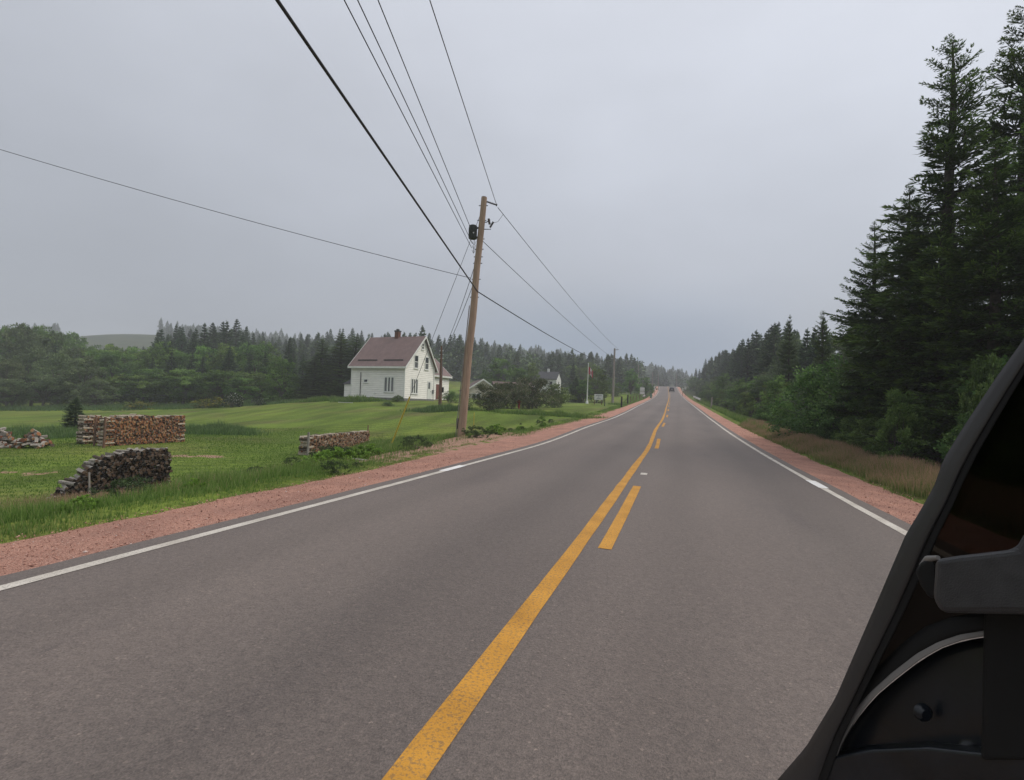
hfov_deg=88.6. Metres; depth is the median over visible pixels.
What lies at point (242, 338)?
conifer tree
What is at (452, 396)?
garden bush
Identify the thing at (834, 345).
birch tree
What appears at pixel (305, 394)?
spruce tree
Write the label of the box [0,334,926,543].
ground
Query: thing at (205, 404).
goldenrod
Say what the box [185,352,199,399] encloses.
conifer tree
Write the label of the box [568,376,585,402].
spruce tree
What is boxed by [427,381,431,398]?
door
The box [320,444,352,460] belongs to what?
weed
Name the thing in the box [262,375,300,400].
leafy shrub
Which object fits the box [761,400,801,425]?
roadside shrub
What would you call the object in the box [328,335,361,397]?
spruce tree
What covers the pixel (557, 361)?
forest
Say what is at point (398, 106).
overhead wire
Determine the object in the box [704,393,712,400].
roadside shrub
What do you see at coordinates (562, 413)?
long grass
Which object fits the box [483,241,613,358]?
overhead wire
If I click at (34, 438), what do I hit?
firewood heap
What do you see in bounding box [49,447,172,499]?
firewood stack
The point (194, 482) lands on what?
weed
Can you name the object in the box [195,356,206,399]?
conifer tree
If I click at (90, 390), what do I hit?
willow tree
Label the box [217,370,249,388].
leafy shrub
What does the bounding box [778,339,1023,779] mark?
motor vehicle
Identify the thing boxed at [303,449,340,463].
weed
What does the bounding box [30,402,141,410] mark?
long grass
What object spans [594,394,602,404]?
notice board
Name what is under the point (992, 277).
spruce tree
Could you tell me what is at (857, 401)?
roadside shrub
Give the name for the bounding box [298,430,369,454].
firewood stack
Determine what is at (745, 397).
roadside shrub
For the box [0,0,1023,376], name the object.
sky
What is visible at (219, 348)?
leafy tree
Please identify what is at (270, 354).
leafy tree
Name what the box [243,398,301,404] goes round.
long grass
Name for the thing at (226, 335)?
conifer tree
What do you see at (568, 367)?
leafy tree
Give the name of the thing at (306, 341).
conifer tree
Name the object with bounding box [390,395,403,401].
garden bush
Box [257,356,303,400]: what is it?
leafy tree
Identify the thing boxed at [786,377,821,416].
leafy tree
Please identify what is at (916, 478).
reddish grass
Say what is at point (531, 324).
telephone cable
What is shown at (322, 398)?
long grass
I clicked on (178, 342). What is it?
conifer tree
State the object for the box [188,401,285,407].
long grass
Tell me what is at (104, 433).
stake
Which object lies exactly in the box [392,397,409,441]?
guy guard
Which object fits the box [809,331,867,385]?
birch tree
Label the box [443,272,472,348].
service wire
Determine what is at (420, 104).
overhead wire
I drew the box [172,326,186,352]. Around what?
conifer tree
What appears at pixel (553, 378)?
farmhouse
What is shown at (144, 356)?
leafy tree
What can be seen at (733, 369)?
spruce tree
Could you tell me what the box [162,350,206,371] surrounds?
leafy tree
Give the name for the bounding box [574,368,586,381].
leafy tree
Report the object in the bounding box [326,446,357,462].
weed
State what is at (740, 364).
spruce tree
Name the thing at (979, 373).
sapling
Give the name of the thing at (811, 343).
spruce tree
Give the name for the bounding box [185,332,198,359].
conifer tree
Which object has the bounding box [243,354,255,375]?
conifer tree
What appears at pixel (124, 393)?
leafy shrub
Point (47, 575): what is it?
white edge line
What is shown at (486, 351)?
conifer tree
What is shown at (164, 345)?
conifer tree
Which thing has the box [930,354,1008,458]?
roadside shrub
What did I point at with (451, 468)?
fresh edge patch
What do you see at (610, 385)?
leafy tree
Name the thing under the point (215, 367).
leafy tree
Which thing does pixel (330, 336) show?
conifer tree
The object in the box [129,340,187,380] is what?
leafy tree
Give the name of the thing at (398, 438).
long grass
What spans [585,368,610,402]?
leafy tree
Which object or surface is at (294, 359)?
conifer tree
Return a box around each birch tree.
[766,333,804,377]
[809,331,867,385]
[825,331,840,364]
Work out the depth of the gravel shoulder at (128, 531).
6.68 m
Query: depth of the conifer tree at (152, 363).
84.48 m
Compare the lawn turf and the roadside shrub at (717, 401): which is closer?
the lawn turf
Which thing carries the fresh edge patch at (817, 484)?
on the road
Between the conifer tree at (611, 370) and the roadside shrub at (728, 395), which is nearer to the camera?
the roadside shrub at (728, 395)
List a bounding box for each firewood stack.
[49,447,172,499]
[76,414,147,443]
[97,415,185,445]
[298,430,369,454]
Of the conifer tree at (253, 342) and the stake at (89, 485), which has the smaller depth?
the stake at (89, 485)
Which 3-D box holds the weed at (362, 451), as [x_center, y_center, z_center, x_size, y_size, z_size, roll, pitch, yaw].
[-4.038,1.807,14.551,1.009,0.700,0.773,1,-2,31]
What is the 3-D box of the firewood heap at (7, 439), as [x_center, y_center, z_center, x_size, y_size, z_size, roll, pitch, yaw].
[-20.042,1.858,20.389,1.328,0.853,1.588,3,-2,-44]
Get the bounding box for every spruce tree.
[286,356,334,399]
[293,339,340,397]
[310,333,352,396]
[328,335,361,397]
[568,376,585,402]
[701,359,707,380]
[713,352,720,376]
[717,352,728,376]
[717,353,724,375]
[718,350,729,375]
[721,350,735,380]
[722,353,730,373]
[727,344,741,379]
[729,339,746,381]
[729,352,739,380]
[732,345,745,379]
[735,338,756,382]
[742,330,760,380]
[746,324,784,382]
[749,334,767,378]
[752,326,775,376]
[752,326,787,408]
[754,329,769,363]
[777,315,799,384]
[779,323,802,350]
[793,329,811,376]
[801,310,840,402]
[803,326,819,368]
[805,319,836,371]
[809,221,900,443]
[824,183,938,439]
[831,33,1023,413]
[840,138,1023,465]
[875,214,980,450]
[883,193,935,371]
[919,5,1023,347]
[931,85,1023,427]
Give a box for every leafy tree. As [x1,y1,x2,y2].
[0,326,12,351]
[0,327,18,355]
[8,325,48,343]
[11,334,61,350]
[35,325,64,364]
[46,331,93,347]
[47,349,90,386]
[58,337,75,365]
[69,342,88,358]
[71,349,119,383]
[75,349,106,397]
[84,344,101,352]
[99,350,141,397]
[103,343,122,350]
[116,350,131,363]
[126,346,148,374]
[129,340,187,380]
[131,352,146,375]
[134,350,168,374]
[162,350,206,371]
[192,345,216,365]
[197,353,233,372]
[205,345,246,376]
[206,343,238,370]
[231,342,255,373]
[237,343,272,372]
[247,341,281,370]
[256,353,290,377]
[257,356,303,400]
[480,357,516,382]
[508,367,528,382]
[525,362,540,389]
[564,379,589,393]
[565,365,578,380]
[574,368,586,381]
[576,384,593,402]
[579,362,604,383]
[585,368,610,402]
[603,377,618,393]
[608,387,621,395]
[617,368,642,393]
[638,377,657,396]
[686,376,698,390]
[692,380,702,393]
[706,379,717,396]
[708,373,733,399]
[720,386,734,400]
[721,377,750,408]
[732,382,749,400]
[741,372,768,410]
[742,376,777,401]
[749,374,786,405]
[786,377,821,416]
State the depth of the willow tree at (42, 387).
71.57 m
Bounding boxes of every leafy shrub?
[86,376,135,403]
[105,375,130,401]
[114,368,170,403]
[115,374,143,402]
[124,375,162,400]
[140,370,203,403]
[141,374,187,403]
[162,369,207,403]
[169,382,209,403]
[191,381,217,402]
[192,370,242,403]
[198,374,224,402]
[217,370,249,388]
[222,377,260,401]
[227,372,267,399]
[236,371,271,401]
[258,381,288,400]
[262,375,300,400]
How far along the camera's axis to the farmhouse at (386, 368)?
66.83 m
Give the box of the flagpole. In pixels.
[586,363,592,403]
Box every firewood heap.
[0,427,15,448]
[14,428,54,448]
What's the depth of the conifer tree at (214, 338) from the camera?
116.29 m
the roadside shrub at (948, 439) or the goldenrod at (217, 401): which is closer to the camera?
the roadside shrub at (948, 439)
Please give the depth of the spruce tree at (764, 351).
76.32 m
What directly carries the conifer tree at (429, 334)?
on the ground at (377, 417)
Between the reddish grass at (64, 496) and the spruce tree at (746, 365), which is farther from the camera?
the spruce tree at (746, 365)
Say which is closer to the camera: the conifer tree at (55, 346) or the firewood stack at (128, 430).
the firewood stack at (128, 430)
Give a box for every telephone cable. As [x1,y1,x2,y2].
[275,0,477,291]
[478,291,613,365]
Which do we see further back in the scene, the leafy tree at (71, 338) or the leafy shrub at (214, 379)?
the leafy tree at (71, 338)
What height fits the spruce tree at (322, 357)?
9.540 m
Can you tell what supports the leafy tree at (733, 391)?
on the ground at (377, 417)
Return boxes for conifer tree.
[43,341,64,374]
[137,357,156,401]
[151,329,167,373]
[156,340,175,368]
[157,352,188,401]
[172,324,177,346]
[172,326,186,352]
[174,327,187,352]
[185,328,199,352]
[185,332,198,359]
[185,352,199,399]
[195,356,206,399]
[198,323,213,361]
[206,320,234,358]
[206,322,217,346]
[208,325,219,359]
[217,321,228,345]
[217,346,244,401]
[231,319,242,348]
[237,332,247,354]
[240,326,250,346]
[242,342,256,374]
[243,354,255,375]
[249,333,256,352]
[259,352,274,386]
[280,338,297,377]
[282,340,288,357]
[286,355,298,387]
[287,348,298,382]
[296,354,310,386]
[297,334,303,348]
[302,334,310,354]
[324,331,332,343]
[329,329,335,345]
[344,328,355,347]
[357,331,364,348]
[428,333,435,354]
[434,335,444,367]
[443,335,457,378]
[472,337,481,379]
[477,338,483,350]
[483,342,492,358]
[567,362,577,391]
[608,366,615,387]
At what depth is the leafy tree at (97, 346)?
104.84 m
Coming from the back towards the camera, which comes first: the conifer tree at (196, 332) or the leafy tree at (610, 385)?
the leafy tree at (610, 385)
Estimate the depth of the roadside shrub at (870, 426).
17.11 m
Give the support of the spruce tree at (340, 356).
on the ground at (377, 417)
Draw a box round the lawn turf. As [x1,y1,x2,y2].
[0,427,513,510]
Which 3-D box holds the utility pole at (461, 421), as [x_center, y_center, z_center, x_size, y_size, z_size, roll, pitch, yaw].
[-1.447,-2.855,21.926,1.851,10.512,0.644,1,-2,29]
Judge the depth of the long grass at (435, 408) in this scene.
45.02 m
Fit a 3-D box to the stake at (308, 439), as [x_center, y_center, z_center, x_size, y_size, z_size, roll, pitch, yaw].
[-8.098,2.240,20.849,0.092,1.112,0.092,1,-2,40]
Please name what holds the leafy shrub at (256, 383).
on the ground at (377, 417)
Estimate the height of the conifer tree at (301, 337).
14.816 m
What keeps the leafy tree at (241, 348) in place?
on the ground at (377, 417)
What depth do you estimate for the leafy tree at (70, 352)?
91.28 m
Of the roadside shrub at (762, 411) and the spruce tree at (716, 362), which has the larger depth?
the spruce tree at (716, 362)
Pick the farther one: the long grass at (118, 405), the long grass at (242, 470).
the long grass at (118, 405)
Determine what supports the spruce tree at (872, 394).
on the ground at (377, 417)
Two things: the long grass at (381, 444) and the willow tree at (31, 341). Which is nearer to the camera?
the long grass at (381, 444)
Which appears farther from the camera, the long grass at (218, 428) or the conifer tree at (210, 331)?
the conifer tree at (210, 331)
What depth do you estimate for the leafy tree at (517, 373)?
99.07 m
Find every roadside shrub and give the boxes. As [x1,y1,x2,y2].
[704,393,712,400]
[713,398,721,405]
[718,399,732,409]
[725,388,735,399]
[728,401,737,411]
[735,404,744,414]
[738,401,756,417]
[739,392,756,408]
[750,405,780,421]
[753,374,793,418]
[760,382,797,404]
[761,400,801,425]
[766,353,867,440]
[801,379,845,419]
[801,412,820,434]
[804,422,839,440]
[833,413,879,445]
[838,393,886,443]
[846,421,883,450]
[860,406,957,469]
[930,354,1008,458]
[942,412,970,454]
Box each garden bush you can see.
[383,401,394,405]
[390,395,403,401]
[438,391,458,402]
[541,383,576,407]
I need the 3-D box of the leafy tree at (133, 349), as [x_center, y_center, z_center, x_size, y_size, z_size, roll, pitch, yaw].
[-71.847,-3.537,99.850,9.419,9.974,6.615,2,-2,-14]
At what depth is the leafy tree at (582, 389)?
87.80 m
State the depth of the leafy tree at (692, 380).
210.34 m
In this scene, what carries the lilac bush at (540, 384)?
on the ground at (377, 417)
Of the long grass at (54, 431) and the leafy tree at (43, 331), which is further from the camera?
the leafy tree at (43, 331)
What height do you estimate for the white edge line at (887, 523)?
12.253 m
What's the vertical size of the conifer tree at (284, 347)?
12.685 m
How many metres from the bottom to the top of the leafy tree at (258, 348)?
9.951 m
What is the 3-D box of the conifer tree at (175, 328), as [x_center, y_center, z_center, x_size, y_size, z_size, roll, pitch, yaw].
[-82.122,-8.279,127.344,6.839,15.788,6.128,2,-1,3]
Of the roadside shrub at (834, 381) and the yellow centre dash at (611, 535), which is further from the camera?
the roadside shrub at (834, 381)
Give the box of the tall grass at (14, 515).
[0,430,520,542]
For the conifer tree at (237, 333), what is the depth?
126.47 m
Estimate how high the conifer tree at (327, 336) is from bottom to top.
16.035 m
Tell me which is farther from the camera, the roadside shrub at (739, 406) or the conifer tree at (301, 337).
the conifer tree at (301, 337)
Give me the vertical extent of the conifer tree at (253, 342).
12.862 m
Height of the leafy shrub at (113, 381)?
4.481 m
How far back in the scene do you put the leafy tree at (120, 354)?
96.80 m
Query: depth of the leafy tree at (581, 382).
91.56 m
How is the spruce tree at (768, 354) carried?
on the ground at (377, 417)
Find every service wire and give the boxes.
[0,149,469,277]
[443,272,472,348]
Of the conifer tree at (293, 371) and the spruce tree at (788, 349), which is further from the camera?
the conifer tree at (293, 371)
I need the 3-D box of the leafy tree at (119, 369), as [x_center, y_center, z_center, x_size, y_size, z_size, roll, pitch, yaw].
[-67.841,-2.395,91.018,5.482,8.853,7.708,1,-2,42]
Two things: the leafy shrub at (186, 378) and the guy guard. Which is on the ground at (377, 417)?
the leafy shrub at (186, 378)
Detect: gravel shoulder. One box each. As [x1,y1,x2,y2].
[0,386,657,575]
[677,387,923,524]
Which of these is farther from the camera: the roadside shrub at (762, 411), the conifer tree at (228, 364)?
the conifer tree at (228, 364)
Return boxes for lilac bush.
[468,382,516,409]
[495,382,533,408]
[509,376,563,408]
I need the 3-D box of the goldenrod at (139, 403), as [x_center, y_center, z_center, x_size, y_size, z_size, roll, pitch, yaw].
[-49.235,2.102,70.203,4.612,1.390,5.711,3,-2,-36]
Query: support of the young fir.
on the ground at (377, 417)
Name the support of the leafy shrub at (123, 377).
on the ground at (377, 417)
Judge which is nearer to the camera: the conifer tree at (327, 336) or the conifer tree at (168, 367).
the conifer tree at (168, 367)
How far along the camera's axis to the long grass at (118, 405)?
70.24 m
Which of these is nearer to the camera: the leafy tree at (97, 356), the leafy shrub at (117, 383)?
the leafy shrub at (117, 383)
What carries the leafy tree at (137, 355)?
on the ground at (377, 417)
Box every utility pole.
[455,196,502,436]
[611,348,618,402]
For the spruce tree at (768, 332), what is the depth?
91.92 m
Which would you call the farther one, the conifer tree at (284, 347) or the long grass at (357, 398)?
the conifer tree at (284, 347)
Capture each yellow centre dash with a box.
[598,486,640,548]
[655,439,660,448]
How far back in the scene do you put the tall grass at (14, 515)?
7.91 m
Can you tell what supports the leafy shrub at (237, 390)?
on the ground at (377, 417)
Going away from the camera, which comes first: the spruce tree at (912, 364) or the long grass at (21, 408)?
the spruce tree at (912, 364)
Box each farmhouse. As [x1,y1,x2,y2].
[343,329,451,400]
[534,369,561,392]
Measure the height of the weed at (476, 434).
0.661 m
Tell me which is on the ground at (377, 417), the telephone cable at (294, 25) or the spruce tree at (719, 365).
the spruce tree at (719, 365)
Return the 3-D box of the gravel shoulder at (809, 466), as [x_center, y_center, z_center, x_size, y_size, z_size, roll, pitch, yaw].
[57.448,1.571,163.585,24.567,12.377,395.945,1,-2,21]
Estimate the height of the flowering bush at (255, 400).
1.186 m
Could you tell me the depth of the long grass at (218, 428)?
32.15 m
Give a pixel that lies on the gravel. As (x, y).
(217, 500)
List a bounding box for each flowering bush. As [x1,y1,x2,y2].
[221,391,243,407]
[251,398,266,405]
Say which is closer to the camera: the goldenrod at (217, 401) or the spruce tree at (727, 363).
the goldenrod at (217, 401)
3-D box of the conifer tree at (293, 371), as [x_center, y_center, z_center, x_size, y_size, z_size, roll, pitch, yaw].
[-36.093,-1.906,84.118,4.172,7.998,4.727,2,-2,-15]
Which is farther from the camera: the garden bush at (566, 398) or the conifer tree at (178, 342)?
the conifer tree at (178, 342)
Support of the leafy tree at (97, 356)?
on the ground at (377, 417)
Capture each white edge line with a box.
[0,386,659,590]
[677,389,907,534]
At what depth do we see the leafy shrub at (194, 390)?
77.91 m
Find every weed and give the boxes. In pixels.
[58,494,100,513]
[87,474,154,500]
[183,478,206,489]
[246,466,263,472]
[282,456,299,465]
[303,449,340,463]
[307,444,344,461]
[319,459,351,474]
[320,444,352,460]
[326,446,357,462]
[350,443,384,459]
[398,434,432,450]
[461,425,489,437]
[484,424,505,434]
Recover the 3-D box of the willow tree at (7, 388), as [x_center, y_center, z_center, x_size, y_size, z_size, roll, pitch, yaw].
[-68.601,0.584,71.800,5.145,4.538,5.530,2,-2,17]
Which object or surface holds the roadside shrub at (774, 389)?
on the ground at (377, 417)
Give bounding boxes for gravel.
[0,422,925,573]
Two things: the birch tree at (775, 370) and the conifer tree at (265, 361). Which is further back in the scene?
the conifer tree at (265, 361)
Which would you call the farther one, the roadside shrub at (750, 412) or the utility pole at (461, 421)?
the roadside shrub at (750, 412)
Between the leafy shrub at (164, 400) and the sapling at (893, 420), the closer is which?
the sapling at (893, 420)
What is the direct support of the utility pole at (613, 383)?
on the ground at (377, 417)
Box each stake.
[88,472,90,493]
[93,417,96,445]
[102,417,106,447]
[306,432,309,454]
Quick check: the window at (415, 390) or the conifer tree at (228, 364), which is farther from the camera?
the conifer tree at (228, 364)
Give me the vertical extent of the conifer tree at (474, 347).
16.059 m
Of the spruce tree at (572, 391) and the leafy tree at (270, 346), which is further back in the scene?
the leafy tree at (270, 346)
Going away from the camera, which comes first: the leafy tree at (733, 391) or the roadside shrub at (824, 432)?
the roadside shrub at (824, 432)
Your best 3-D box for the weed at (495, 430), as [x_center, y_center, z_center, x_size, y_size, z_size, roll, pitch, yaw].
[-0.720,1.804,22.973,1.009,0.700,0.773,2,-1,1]
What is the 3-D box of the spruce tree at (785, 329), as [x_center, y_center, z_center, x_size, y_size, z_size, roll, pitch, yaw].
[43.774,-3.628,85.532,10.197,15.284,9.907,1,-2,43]
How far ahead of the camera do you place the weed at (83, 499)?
6.64 m
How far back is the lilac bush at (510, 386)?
49.54 m
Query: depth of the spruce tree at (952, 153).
16.95 m
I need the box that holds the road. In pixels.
[0,386,983,779]
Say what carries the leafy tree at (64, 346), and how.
on the ground at (377, 417)
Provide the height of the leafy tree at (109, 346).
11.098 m
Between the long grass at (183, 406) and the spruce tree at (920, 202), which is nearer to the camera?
the spruce tree at (920, 202)
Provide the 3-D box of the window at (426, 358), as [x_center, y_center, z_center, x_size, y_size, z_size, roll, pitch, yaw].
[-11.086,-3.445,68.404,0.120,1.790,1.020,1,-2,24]
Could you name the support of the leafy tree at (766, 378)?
on the ground at (377, 417)
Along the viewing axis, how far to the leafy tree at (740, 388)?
70.08 m
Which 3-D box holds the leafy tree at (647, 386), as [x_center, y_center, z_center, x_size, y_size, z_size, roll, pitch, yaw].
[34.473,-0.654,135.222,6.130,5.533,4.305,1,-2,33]
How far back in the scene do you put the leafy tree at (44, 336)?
101.94 m
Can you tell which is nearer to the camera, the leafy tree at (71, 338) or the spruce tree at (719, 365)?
the leafy tree at (71, 338)
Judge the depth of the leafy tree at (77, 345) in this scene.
109.63 m
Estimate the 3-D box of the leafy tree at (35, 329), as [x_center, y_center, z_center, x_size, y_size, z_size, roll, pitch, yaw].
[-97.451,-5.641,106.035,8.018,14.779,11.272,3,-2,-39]
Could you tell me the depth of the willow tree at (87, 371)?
74.49 m
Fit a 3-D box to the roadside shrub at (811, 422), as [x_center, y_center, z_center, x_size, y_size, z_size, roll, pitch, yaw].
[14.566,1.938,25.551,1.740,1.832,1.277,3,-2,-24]
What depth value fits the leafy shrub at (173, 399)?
76.48 m
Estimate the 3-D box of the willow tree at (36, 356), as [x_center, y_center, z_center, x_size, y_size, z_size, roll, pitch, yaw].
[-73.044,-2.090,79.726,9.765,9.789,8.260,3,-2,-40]
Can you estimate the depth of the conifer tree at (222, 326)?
123.56 m
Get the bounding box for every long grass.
[0,404,81,410]
[5,423,78,438]
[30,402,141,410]
[85,403,211,409]
[152,402,248,408]
[160,466,313,489]
[184,419,284,436]
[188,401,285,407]
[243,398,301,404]
[284,395,343,403]
[308,437,468,457]
[319,394,392,401]
[346,433,442,446]
[400,402,475,412]
[470,407,623,418]
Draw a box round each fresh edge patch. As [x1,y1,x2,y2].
[440,465,466,470]
[806,480,827,487]
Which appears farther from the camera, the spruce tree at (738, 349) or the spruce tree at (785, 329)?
the spruce tree at (738, 349)
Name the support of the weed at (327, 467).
on the ground at (377, 417)
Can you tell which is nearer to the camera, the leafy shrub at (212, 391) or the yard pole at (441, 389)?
the yard pole at (441, 389)
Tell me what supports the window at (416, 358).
in the farmhouse at (386, 368)
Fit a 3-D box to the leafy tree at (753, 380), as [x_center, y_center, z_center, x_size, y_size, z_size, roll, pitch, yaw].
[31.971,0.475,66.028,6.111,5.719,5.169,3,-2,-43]
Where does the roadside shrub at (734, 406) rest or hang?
on the ground at (377, 417)
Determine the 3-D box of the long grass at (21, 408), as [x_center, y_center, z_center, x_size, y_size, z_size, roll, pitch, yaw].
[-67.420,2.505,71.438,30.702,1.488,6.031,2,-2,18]
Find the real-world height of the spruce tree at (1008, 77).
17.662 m
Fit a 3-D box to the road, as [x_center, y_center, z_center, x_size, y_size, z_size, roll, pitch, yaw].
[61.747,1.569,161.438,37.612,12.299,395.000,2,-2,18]
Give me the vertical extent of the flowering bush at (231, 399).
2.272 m
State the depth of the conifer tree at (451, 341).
183.93 m
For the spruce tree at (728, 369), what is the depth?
120.25 m
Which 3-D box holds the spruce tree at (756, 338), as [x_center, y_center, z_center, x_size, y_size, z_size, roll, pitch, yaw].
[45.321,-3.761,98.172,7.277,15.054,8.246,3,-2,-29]
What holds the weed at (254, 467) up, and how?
on the ground at (377, 417)
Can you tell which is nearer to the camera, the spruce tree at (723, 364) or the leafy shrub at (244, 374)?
the leafy shrub at (244, 374)
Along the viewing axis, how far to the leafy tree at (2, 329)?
100.61 m
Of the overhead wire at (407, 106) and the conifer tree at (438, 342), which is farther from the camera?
the conifer tree at (438, 342)
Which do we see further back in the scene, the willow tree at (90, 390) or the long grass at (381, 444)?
the willow tree at (90, 390)
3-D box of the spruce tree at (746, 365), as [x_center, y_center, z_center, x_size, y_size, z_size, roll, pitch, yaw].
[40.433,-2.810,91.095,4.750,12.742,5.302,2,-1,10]
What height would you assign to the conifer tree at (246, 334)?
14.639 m
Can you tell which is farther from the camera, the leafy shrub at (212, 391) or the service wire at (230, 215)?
the leafy shrub at (212, 391)
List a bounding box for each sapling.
[872,388,929,459]
[957,353,1001,424]
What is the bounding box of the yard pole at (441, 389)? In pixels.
[438,344,443,403]
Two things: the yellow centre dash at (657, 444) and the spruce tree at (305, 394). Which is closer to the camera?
the yellow centre dash at (657, 444)
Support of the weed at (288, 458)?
on the ground at (377, 417)
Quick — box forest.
[6,317,723,391]
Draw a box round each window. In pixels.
[383,376,394,392]
[410,378,417,394]
[414,355,418,368]
[424,357,428,370]
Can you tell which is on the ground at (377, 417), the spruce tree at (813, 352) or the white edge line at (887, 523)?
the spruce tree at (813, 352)
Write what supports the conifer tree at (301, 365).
on the ground at (377, 417)
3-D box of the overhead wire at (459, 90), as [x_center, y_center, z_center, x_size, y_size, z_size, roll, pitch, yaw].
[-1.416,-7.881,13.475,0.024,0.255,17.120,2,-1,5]
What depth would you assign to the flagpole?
74.96 m
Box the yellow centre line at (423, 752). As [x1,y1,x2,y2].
[382,390,668,779]
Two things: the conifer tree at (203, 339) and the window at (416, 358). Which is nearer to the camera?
the window at (416, 358)
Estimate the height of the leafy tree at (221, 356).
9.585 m
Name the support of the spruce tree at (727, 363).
on the ground at (377, 417)
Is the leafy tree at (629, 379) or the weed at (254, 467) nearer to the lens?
the weed at (254, 467)
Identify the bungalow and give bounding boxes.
[459,379,531,397]
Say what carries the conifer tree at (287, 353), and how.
on the ground at (377, 417)
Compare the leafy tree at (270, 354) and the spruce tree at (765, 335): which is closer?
the spruce tree at (765, 335)
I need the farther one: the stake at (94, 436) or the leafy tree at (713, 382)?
the leafy tree at (713, 382)
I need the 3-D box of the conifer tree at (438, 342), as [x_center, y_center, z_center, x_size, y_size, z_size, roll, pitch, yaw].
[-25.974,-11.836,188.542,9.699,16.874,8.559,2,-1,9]
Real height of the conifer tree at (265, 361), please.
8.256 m
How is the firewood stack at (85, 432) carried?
on the ground at (377, 417)
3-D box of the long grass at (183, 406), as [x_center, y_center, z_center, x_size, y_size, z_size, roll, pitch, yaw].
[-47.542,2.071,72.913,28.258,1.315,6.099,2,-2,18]
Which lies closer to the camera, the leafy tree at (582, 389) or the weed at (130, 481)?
the weed at (130, 481)
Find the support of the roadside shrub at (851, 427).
on the ground at (377, 417)
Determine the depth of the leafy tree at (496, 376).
109.72 m
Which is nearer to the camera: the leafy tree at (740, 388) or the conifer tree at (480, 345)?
the leafy tree at (740, 388)
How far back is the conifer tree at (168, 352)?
90.15 m
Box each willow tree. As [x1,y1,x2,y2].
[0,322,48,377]
[0,345,66,405]
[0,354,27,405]
[0,358,28,405]
[0,378,32,405]
[1,332,83,398]
[15,375,72,405]
[19,349,90,404]
[56,355,110,403]
[66,377,121,406]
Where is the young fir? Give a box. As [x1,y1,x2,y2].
[58,397,85,428]
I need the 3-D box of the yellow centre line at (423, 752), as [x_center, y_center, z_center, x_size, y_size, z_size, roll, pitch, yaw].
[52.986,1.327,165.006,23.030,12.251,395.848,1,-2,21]
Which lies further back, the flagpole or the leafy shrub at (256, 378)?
the leafy shrub at (256, 378)
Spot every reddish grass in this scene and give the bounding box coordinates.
[0,470,280,512]
[737,418,940,499]
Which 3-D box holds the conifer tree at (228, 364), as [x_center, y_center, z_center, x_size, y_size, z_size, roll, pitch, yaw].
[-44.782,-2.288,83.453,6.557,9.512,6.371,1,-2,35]
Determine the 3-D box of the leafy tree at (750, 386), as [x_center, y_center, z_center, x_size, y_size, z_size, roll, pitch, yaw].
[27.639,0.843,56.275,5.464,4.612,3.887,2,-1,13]
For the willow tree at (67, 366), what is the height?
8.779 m
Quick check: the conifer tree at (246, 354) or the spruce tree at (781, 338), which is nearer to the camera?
the spruce tree at (781, 338)
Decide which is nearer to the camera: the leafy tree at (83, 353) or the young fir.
the young fir
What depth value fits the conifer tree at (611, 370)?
166.62 m
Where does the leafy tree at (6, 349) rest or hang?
on the ground at (377, 417)
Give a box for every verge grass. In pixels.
[501,404,627,435]
[608,392,652,404]
[696,397,831,437]
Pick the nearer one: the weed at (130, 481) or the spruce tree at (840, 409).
the weed at (130, 481)
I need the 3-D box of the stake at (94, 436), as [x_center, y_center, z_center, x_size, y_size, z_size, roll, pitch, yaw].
[-16.579,1.746,20.854,0.074,1.344,0.074,1,-2,40]
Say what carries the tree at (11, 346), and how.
on the ground at (377, 417)
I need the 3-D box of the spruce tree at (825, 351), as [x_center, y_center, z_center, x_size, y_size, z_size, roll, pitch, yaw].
[22.384,-1.267,38.349,2.940,9.346,2.837,1,-2,28]
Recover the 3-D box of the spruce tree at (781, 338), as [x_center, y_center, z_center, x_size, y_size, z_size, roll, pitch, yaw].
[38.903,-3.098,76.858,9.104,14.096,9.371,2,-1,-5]
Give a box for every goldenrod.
[124,400,162,409]
[189,396,240,407]
[190,402,217,406]
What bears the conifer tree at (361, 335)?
on the ground at (377, 417)
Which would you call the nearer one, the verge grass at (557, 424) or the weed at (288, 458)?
the weed at (288, 458)
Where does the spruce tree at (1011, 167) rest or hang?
on the ground at (377, 417)
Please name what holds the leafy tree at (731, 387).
on the ground at (377, 417)
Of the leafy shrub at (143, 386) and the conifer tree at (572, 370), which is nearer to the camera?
the leafy shrub at (143, 386)
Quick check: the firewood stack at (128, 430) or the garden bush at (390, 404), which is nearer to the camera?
the firewood stack at (128, 430)
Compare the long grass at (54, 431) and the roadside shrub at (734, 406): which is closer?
the long grass at (54, 431)
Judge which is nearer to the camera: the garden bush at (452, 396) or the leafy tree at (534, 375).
the garden bush at (452, 396)
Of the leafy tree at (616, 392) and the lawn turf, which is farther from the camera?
the leafy tree at (616, 392)
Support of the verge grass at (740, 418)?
on the ground at (377, 417)
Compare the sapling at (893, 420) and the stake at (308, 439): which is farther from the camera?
the stake at (308, 439)
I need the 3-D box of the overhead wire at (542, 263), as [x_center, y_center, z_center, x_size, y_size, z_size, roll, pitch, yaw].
[9.422,-7.569,59.000,0.028,2.456,76.624,2,-2,15]
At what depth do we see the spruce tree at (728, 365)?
130.27 m
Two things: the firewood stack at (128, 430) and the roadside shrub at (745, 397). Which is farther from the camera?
the roadside shrub at (745, 397)
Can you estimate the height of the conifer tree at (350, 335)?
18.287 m
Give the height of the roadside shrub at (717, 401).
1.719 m
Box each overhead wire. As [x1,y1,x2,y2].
[344,0,471,247]
[357,0,472,243]
[378,0,473,235]
[429,0,496,204]
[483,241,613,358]
[498,208,617,348]
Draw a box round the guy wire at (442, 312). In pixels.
[410,216,479,395]

